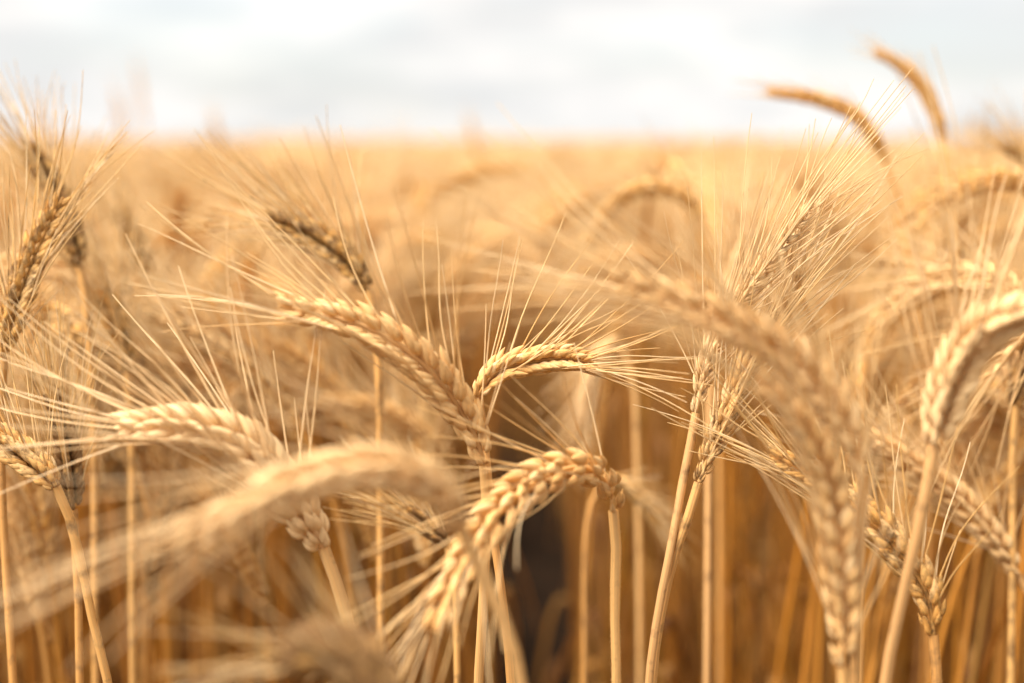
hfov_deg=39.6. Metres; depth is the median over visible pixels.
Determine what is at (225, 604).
wheat stalk
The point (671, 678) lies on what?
wheat stalk
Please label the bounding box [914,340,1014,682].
wheat stalk
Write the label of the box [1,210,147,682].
wheat stalk
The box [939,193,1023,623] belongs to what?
wheat stalk
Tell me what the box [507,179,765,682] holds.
wheat stalk
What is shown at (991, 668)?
wheat stalk
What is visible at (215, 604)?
wheat stalk
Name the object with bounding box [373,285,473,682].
wheat stalk
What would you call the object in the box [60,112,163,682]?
wheat stalk
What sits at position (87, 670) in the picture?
wheat stalk
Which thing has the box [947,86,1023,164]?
wheat stalk
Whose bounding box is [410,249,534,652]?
wheat stalk
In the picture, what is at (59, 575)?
wheat stalk
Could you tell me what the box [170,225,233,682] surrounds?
wheat stalk
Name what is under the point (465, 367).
wheat stalk
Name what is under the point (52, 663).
wheat stalk
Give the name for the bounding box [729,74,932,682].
wheat stalk
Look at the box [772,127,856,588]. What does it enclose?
wheat stalk
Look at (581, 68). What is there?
sky
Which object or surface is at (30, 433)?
wheat stalk
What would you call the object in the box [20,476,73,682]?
wheat stalk
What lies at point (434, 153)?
wheat field
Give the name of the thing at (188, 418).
wheat stalk
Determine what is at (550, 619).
wheat stalk
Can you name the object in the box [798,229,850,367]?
wheat stalk
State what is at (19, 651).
wheat stalk
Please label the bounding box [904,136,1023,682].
wheat stalk
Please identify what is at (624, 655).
wheat stalk
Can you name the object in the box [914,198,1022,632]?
wheat stalk
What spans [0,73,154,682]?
wheat stalk
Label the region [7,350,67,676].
wheat stalk
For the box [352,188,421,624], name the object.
wheat stalk
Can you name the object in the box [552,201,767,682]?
wheat stalk
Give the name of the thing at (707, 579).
wheat stalk
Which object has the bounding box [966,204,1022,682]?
wheat stalk
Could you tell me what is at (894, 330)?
wheat stalk
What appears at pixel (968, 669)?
wheat stalk
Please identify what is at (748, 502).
wheat stalk
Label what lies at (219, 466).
wheat stalk
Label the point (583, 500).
wheat stalk
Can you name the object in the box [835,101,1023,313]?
wheat stalk
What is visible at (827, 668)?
wheat stalk
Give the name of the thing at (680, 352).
wheat stalk
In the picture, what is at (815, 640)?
wheat stalk
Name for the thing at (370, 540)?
wheat stalk
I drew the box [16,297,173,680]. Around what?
wheat stalk
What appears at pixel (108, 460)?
wheat stalk
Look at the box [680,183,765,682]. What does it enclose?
wheat stalk
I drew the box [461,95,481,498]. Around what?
wheat stalk
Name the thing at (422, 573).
wheat stalk
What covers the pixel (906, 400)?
wheat stalk
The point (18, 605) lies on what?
wheat stalk
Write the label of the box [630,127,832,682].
wheat stalk
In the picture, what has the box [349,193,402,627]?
wheat stalk
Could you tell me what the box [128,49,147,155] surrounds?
wheat stalk
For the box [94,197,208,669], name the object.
wheat stalk
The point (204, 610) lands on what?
wheat stalk
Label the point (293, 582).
wheat stalk
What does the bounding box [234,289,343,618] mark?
wheat stalk
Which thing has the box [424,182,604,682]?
wheat stalk
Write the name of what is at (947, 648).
wheat stalk
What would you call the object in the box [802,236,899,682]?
wheat stalk
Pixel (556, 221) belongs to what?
wheat stalk
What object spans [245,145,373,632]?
wheat stalk
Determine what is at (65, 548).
wheat stalk
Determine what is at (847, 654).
wheat stalk
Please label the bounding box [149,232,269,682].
wheat stalk
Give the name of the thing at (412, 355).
wheat stalk
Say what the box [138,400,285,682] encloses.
wheat stalk
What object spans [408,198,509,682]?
wheat stalk
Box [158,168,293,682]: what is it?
wheat stalk
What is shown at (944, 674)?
wheat stalk
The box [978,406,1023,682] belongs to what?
wheat stalk
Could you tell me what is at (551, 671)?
wheat stalk
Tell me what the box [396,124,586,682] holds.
wheat stalk
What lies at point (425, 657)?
wheat stalk
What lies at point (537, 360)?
wheat stalk
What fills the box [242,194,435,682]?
wheat stalk
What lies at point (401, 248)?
wheat stalk
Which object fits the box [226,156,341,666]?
wheat stalk
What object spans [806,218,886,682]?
wheat stalk
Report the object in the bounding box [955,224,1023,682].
wheat stalk
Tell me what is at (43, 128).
wheat stalk
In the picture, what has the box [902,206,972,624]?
wheat stalk
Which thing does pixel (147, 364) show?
wheat stalk
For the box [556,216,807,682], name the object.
wheat stalk
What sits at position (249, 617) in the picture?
wheat stalk
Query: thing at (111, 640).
wheat stalk
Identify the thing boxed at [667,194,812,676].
wheat stalk
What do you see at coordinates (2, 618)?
wheat stalk
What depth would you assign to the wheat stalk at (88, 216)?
1.29 m
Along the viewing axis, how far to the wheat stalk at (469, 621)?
1.15 m
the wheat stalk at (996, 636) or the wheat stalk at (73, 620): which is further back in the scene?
the wheat stalk at (73, 620)
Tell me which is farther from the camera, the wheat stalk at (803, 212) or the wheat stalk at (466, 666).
the wheat stalk at (466, 666)
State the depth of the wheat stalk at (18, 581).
1.36 m
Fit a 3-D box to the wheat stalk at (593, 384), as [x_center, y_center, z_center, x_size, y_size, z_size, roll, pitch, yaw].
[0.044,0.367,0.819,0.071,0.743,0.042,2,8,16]
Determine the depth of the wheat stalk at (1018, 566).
0.87 m
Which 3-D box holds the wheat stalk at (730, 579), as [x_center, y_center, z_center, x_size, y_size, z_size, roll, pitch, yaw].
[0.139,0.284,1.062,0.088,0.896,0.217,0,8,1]
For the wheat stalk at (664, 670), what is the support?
on the ground
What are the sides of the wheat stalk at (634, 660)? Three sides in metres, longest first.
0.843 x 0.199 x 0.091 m
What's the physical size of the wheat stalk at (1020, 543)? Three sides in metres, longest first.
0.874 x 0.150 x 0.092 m
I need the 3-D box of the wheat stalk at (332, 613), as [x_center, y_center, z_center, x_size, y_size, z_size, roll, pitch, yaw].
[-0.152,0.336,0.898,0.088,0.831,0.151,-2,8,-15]
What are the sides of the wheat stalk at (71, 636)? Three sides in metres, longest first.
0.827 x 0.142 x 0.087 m
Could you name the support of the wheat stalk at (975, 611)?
on the ground
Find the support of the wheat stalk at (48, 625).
on the ground
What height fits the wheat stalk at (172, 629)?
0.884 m
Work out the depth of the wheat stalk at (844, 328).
0.93 m
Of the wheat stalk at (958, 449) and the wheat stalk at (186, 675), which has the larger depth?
the wheat stalk at (186, 675)
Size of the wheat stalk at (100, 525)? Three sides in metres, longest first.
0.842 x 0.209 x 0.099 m
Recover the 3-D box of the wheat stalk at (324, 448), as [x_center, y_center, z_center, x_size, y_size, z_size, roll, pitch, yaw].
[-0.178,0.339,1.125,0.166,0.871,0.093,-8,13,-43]
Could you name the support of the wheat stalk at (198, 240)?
on the ground
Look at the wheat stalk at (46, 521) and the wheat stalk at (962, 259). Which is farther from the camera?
the wheat stalk at (962, 259)
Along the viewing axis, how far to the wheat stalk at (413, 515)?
0.56 m
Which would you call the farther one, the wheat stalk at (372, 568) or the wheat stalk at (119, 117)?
the wheat stalk at (119, 117)
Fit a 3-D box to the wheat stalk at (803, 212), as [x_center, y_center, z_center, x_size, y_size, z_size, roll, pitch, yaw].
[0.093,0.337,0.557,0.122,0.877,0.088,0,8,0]
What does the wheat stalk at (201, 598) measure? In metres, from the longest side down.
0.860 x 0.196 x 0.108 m
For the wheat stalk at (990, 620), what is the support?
on the ground
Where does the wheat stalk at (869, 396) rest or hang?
on the ground
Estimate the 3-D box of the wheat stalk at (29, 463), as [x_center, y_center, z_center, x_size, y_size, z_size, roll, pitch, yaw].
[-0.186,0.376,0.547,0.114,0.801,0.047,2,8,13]
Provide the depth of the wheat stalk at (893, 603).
0.94 m
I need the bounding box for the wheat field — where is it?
[0,113,1023,682]
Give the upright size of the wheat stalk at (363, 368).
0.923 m
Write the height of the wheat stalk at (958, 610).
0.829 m
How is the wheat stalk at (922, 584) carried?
on the ground
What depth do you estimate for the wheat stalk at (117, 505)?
1.33 m
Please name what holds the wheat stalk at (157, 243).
on the ground
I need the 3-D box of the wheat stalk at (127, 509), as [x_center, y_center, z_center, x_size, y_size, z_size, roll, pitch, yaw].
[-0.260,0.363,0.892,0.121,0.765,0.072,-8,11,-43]
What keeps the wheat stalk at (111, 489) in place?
on the ground
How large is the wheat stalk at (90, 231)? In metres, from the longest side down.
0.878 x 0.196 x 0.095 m
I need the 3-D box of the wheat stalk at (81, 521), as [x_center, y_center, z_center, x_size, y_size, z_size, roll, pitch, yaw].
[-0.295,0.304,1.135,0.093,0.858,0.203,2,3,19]
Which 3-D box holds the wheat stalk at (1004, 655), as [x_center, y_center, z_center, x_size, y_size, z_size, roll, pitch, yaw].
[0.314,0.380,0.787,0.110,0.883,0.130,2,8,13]
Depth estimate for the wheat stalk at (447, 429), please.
1.35 m
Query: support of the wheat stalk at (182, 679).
on the ground
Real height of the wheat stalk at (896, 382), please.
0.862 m
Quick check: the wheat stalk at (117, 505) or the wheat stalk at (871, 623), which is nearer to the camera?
the wheat stalk at (871, 623)
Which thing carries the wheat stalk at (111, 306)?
on the ground
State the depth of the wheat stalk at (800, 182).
1.01 m
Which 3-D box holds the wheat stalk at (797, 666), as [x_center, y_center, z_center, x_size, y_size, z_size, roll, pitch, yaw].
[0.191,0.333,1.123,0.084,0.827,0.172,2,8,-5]
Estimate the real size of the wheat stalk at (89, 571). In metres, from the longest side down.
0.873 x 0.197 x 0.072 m
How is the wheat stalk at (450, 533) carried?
on the ground
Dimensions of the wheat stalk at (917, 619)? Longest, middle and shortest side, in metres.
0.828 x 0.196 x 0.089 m
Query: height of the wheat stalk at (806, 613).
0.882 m
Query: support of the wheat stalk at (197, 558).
on the ground
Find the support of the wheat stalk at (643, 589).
on the ground
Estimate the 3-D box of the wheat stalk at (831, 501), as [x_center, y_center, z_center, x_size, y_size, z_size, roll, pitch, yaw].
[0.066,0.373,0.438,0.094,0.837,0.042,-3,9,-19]
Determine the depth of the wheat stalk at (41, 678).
1.14 m
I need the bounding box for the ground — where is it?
[0,317,988,682]
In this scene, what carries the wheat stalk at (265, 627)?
on the ground
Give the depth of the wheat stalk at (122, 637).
0.81 m
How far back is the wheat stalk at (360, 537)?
1.32 m
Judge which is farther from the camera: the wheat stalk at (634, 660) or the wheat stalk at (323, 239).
the wheat stalk at (634, 660)
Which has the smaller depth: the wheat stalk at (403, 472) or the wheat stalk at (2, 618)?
the wheat stalk at (403, 472)
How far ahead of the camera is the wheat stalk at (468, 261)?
1.02 m
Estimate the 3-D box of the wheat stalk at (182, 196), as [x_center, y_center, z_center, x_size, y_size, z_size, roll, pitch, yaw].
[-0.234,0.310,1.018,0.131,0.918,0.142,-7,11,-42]
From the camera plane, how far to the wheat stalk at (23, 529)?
0.68 m
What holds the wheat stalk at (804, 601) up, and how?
on the ground
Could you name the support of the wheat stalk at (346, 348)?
on the ground
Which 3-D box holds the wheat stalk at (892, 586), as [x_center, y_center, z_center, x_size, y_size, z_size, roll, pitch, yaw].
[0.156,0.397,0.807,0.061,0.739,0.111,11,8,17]
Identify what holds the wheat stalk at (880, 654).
on the ground
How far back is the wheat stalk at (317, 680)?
1.25 m
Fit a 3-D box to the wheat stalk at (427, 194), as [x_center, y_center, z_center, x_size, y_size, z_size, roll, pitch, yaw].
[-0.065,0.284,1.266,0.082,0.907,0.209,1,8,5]
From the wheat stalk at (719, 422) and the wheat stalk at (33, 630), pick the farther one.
the wheat stalk at (33, 630)
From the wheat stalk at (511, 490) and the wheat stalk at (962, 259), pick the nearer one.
the wheat stalk at (511, 490)
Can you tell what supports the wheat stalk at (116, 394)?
on the ground
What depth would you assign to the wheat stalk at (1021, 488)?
0.74 m
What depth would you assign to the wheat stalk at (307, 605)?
1.28 m
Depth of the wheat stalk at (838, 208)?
1.15 m
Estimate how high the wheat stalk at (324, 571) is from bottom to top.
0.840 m
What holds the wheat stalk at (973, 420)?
on the ground
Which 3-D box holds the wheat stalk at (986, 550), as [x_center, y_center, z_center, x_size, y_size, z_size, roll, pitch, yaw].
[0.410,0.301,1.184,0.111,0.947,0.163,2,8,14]
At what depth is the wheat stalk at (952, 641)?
1.22 m
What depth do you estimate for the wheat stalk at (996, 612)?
0.81 m
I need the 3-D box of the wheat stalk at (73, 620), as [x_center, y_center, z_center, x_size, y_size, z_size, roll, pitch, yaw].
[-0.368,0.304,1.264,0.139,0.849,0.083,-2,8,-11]
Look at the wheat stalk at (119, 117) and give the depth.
2.40 m
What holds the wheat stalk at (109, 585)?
on the ground
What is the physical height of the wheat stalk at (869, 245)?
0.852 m
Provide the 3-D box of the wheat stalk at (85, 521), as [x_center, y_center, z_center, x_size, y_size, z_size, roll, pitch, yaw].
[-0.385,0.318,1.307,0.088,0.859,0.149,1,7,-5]
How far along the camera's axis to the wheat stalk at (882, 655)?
1.13 m
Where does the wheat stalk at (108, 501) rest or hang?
on the ground
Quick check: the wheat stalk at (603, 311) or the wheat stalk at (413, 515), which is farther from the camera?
the wheat stalk at (603, 311)
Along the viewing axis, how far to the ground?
2.77 m
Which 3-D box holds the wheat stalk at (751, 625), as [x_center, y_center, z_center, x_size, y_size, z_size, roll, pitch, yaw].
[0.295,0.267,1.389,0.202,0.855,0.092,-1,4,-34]
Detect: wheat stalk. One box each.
[0,60,106,682]
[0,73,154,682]
[0,131,66,682]
[0,172,57,678]
[0,188,139,682]
[0,216,353,623]
[0,225,91,682]
[0,244,155,682]
[0,246,64,682]
[0,254,178,682]
[0,269,128,682]
[0,270,525,682]
[0,281,133,682]
[0,317,111,682]
[0,395,75,682]
[0,469,84,682]
[0,567,37,657]
[0,602,21,682]
[0,643,6,671]
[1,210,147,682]
[1,238,219,682]
[1,246,279,682]
[2,184,90,581]
[2,184,190,681]
[3,346,15,600]
[6,322,96,682]
[6,332,74,682]
[6,341,48,590]
[6,387,57,682]
[6,467,34,682]
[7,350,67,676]
[7,536,23,682]
[9,169,139,682]
[9,300,173,682]
[12,191,110,510]
[16,179,185,682]
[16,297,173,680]
[18,492,45,682]
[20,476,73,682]
[25,272,195,682]
[26,264,171,667]
[29,77,53,155]
[30,231,355,620]
[33,280,149,682]
[41,245,169,681]
[44,206,118,682]
[44,237,251,682]
[49,273,128,670]
[54,363,139,635]
[55,202,103,632]
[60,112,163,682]
[64,215,347,669]
[66,366,128,658]
[71,212,341,621]
[72,218,156,661]
[72,228,110,682]
[73,186,201,682]
[73,222,407,682]
[75,283,219,682]
[83,176,325,682]
[84,214,174,682]
[87,180,146,643]
[90,226,160,680]
[91,181,289,682]
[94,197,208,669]
[103,183,240,682]
[103,389,234,682]
[104,238,138,632]
[107,72,126,165]
[112,190,222,682]
[114,128,247,682]
[118,116,519,682]
[119,194,208,682]
[122,245,181,682]
[124,234,235,644]
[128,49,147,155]
[134,205,194,682]
[137,175,352,657]
[138,201,233,682]
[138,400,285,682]
[141,514,403,682]
[143,273,338,602]
[144,240,414,682]
[145,269,228,682]
[146,242,270,682]
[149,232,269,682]
[151,104,384,642]
[152,149,262,682]
[152,171,310,682]
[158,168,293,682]
[163,271,439,682]
[169,265,288,682]
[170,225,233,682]
[173,160,309,682]
[176,221,334,621]
[186,228,339,620]
[187,256,234,673]
[197,162,282,668]
[199,96,228,162]
[203,167,472,681]
[208,197,304,682]
[218,141,487,682]
[224,226,475,682]
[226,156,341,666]
[233,305,493,682]
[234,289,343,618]
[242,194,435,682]
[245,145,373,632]
[245,153,377,682]
[263,157,385,622]
[263,201,435,682]
[264,157,368,681]
[273,220,440,682]
[275,211,471,682]
[278,175,389,645]
[288,324,398,669]
[300,173,470,679]
[302,275,336,621]
[307,343,624,682]
[316,159,403,682]
[317,428,460,682]
[326,180,476,642]
[329,154,429,671]
[334,213,488,682]
[341,190,496,580]
[343,361,497,682]
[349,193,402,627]
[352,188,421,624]
[353,302,476,636]
[354,119,444,615]
[356,144,517,682]
[356,161,575,654]
[363,185,423,647]
[363,197,423,657]
[368,200,562,634]
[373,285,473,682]
[374,250,423,682]
[379,103,906,682]
[379,151,471,682]
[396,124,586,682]
[396,161,596,617]
[397,197,636,682]
[398,230,631,682]
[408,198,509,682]
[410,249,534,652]
[417,214,500,682]
[423,196,487,680]
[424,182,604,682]
[436,126,684,682]
[437,132,639,664]
[460,177,616,682]
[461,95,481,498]
[464,154,646,608]
[473,212,732,682]
[485,262,657,682]
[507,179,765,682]
[534,336,642,682]
[537,174,658,682]
[539,183,645,666]
[544,147,722,682]
[544,169,617,682]
[550,217,640,682]
[551,223,622,682]
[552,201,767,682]
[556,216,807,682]
[559,219,617,656]
[575,230,673,682]
[581,467,700,682]
[590,189,928,682]
[596,219,668,682]
[621,246,836,682]
[626,64,927,682]
[628,253,714,682]
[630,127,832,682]
[632,113,761,653]
[632,286,748,682]
[633,328,1019,682]
[636,200,804,682]
[646,177,754,682]
[651,116,768,682]
[651,213,735,682]
[653,118,921,682]
[663,144,888,677]
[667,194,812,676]
[668,166,888,682]
[672,145,755,681]
[675,127,828,682]
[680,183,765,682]
[698,381,713,681]
[710,251,962,679]
[712,267,827,682]
[713,246,975,682]
[715,238,835,682]
[718,123,887,682]
[721,168,802,679]
[728,156,919,682]
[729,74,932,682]
[729,142,815,648]
[738,165,945,682]
[742,178,890,682]
[745,197,820,682]
[749,268,819,677]
[750,331,1023,593]
[751,204,1023,682]
[751,278,807,682]
[757,273,810,682]
[760,151,825,682]
[766,156,933,665]
[769,248,897,682]
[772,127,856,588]
[772,193,857,682]
[774,230,871,484]
[775,234,1022,682]
[794,179,864,662]
[798,181,956,682]
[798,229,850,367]
[801,303,1023,682]
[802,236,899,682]
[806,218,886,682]
[815,208,981,682]
[816,196,922,682]
[823,184,903,664]
[826,289,1023,438]
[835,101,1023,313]
[845,184,945,664]
[845,363,992,651]
[847,29,962,656]
[856,78,1021,682]
[857,178,1021,292]
[857,210,1023,682]
[857,264,985,677]
[860,188,1006,682]
[862,200,952,682]
[864,303,1021,682]
[865,193,1023,622]
[867,46,1023,682]
[867,200,943,682]
[868,418,937,682]
[878,239,1021,682]
[887,161,1023,682]
[888,407,1023,632]
[890,177,974,656]
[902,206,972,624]
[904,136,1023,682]
[904,237,1023,663]
[912,356,1007,682]
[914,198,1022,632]
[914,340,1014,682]
[930,407,1023,682]
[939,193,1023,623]
[943,116,1022,682]
[943,216,1022,682]
[944,194,1023,682]
[946,358,1023,682]
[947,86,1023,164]
[952,167,1023,682]
[953,269,1018,682]
[953,344,1008,682]
[954,371,1023,682]
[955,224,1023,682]
[965,408,1023,554]
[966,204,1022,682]
[970,490,1008,682]
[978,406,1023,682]
[980,581,1018,682]
[981,457,1023,682]
[993,523,1023,681]
[993,547,1021,682]
[994,422,1019,682]
[1000,489,1022,682]
[1015,528,1023,682]
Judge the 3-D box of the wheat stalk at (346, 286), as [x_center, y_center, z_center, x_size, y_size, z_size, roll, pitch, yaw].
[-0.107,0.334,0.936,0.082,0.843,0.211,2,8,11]
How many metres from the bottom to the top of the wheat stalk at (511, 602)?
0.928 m
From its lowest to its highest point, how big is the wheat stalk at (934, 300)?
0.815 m
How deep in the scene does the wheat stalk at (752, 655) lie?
1.35 m
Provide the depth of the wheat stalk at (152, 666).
0.80 m
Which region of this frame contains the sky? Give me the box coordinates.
[0,0,1023,138]
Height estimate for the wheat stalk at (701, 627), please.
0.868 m
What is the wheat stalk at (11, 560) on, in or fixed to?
on the ground
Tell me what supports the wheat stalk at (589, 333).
on the ground
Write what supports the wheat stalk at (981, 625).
on the ground
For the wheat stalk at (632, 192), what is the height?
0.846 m
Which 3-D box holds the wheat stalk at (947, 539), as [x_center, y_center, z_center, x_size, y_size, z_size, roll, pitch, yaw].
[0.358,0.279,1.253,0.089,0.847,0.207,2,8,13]
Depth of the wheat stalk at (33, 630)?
1.18 m
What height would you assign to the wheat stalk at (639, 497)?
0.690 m
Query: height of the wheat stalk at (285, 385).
0.847 m
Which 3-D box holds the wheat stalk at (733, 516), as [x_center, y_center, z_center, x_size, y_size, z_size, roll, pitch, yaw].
[0.188,0.333,1.046,0.089,0.824,0.195,-3,14,-29]
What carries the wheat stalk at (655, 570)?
on the ground
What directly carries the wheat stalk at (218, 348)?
on the ground
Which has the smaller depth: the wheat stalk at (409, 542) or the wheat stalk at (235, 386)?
the wheat stalk at (235, 386)
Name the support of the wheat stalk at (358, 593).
on the ground
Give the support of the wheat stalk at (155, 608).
on the ground
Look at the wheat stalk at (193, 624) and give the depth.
0.88 m
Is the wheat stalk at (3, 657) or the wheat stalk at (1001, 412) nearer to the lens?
the wheat stalk at (1001, 412)
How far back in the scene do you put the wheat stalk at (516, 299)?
1.05 m
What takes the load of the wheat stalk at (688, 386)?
on the ground
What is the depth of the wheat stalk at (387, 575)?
0.94 m
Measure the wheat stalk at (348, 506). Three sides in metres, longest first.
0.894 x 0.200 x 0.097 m
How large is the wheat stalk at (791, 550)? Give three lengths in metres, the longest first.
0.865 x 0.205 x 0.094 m
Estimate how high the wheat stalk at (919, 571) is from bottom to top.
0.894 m
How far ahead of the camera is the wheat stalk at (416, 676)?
1.25 m
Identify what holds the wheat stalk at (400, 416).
on the ground
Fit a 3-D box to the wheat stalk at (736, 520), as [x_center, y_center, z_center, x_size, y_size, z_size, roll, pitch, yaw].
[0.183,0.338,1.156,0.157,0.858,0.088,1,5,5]
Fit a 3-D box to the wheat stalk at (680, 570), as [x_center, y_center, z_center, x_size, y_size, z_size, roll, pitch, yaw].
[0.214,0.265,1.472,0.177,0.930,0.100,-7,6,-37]
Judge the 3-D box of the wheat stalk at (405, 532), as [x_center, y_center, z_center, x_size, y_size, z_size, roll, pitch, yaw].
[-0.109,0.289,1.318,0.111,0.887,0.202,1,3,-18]
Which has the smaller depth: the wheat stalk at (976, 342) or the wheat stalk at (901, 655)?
the wheat stalk at (976, 342)
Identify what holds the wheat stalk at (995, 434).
on the ground
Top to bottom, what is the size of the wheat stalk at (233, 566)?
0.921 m
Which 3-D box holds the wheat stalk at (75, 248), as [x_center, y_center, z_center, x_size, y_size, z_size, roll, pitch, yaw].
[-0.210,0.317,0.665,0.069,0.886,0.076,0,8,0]
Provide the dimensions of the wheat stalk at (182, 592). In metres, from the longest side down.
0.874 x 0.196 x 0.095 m
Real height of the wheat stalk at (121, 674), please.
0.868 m
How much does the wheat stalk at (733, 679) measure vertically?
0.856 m
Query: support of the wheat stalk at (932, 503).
on the ground
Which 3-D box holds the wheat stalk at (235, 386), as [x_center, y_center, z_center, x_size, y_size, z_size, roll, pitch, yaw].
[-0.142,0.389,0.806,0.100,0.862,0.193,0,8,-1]
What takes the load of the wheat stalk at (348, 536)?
on the ground
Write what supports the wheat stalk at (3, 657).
on the ground
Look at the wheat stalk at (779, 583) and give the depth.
1.09 m
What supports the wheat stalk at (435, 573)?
on the ground
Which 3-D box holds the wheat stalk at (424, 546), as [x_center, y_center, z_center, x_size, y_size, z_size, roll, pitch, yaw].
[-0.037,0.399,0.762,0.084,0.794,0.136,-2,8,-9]
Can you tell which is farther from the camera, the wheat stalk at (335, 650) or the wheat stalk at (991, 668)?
the wheat stalk at (991, 668)
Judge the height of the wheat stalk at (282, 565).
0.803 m
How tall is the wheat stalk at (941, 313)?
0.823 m
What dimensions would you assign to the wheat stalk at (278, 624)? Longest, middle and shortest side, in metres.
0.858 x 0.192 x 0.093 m
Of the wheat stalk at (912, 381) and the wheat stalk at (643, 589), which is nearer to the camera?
the wheat stalk at (912, 381)
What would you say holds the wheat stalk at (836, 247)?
on the ground
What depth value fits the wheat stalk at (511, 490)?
0.43 m
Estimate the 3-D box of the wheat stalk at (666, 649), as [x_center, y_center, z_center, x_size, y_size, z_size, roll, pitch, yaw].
[0.157,0.287,1.112,0.202,0.895,0.074,10,17,30]
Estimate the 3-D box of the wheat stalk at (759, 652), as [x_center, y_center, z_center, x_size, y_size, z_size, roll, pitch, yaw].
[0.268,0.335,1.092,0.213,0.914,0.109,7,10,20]
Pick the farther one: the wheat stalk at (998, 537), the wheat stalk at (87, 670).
the wheat stalk at (87, 670)
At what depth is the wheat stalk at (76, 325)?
0.66 m
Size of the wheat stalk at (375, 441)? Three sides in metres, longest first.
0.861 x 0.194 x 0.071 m
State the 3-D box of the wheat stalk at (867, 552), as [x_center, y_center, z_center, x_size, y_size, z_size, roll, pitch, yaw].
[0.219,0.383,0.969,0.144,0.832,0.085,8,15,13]
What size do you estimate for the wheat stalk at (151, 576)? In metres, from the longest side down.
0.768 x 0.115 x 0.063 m
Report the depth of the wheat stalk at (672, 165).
0.94 m
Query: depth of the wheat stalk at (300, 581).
1.30 m
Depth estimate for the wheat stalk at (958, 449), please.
0.78 m
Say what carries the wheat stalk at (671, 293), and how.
on the ground
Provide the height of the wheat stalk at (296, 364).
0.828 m
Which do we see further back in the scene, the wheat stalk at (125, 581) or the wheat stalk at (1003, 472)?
the wheat stalk at (125, 581)
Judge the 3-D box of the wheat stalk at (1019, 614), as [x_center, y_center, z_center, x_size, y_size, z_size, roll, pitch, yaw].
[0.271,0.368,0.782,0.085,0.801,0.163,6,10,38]
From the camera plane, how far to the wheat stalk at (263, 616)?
1.36 m
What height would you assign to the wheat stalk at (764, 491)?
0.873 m
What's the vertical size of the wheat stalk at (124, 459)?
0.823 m
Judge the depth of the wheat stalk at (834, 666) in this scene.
0.89 m
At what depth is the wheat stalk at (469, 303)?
0.99 m
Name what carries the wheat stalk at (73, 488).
on the ground
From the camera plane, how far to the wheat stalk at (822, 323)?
0.97 m
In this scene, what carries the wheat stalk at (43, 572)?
on the ground
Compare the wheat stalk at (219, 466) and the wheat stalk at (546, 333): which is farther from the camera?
the wheat stalk at (219, 466)
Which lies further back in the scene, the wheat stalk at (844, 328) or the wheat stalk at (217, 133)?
the wheat stalk at (217, 133)
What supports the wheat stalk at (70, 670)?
on the ground
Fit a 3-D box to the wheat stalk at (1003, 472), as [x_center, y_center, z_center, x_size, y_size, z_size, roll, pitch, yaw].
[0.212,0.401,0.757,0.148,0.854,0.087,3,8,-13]
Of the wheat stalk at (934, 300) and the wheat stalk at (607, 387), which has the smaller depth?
the wheat stalk at (934, 300)
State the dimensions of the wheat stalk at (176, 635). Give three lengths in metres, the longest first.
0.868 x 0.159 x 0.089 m
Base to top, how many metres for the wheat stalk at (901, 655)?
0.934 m
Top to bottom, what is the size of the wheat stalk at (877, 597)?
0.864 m
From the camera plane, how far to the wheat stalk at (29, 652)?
0.79 m
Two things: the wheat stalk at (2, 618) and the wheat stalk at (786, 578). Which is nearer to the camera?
the wheat stalk at (2, 618)
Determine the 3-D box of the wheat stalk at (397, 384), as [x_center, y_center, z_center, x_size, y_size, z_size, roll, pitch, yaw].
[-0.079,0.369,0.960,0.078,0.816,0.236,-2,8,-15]
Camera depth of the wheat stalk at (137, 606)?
1.34 m
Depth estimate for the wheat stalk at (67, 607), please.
0.84 m
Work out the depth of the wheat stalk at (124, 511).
0.80 m
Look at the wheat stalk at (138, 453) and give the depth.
1.29 m

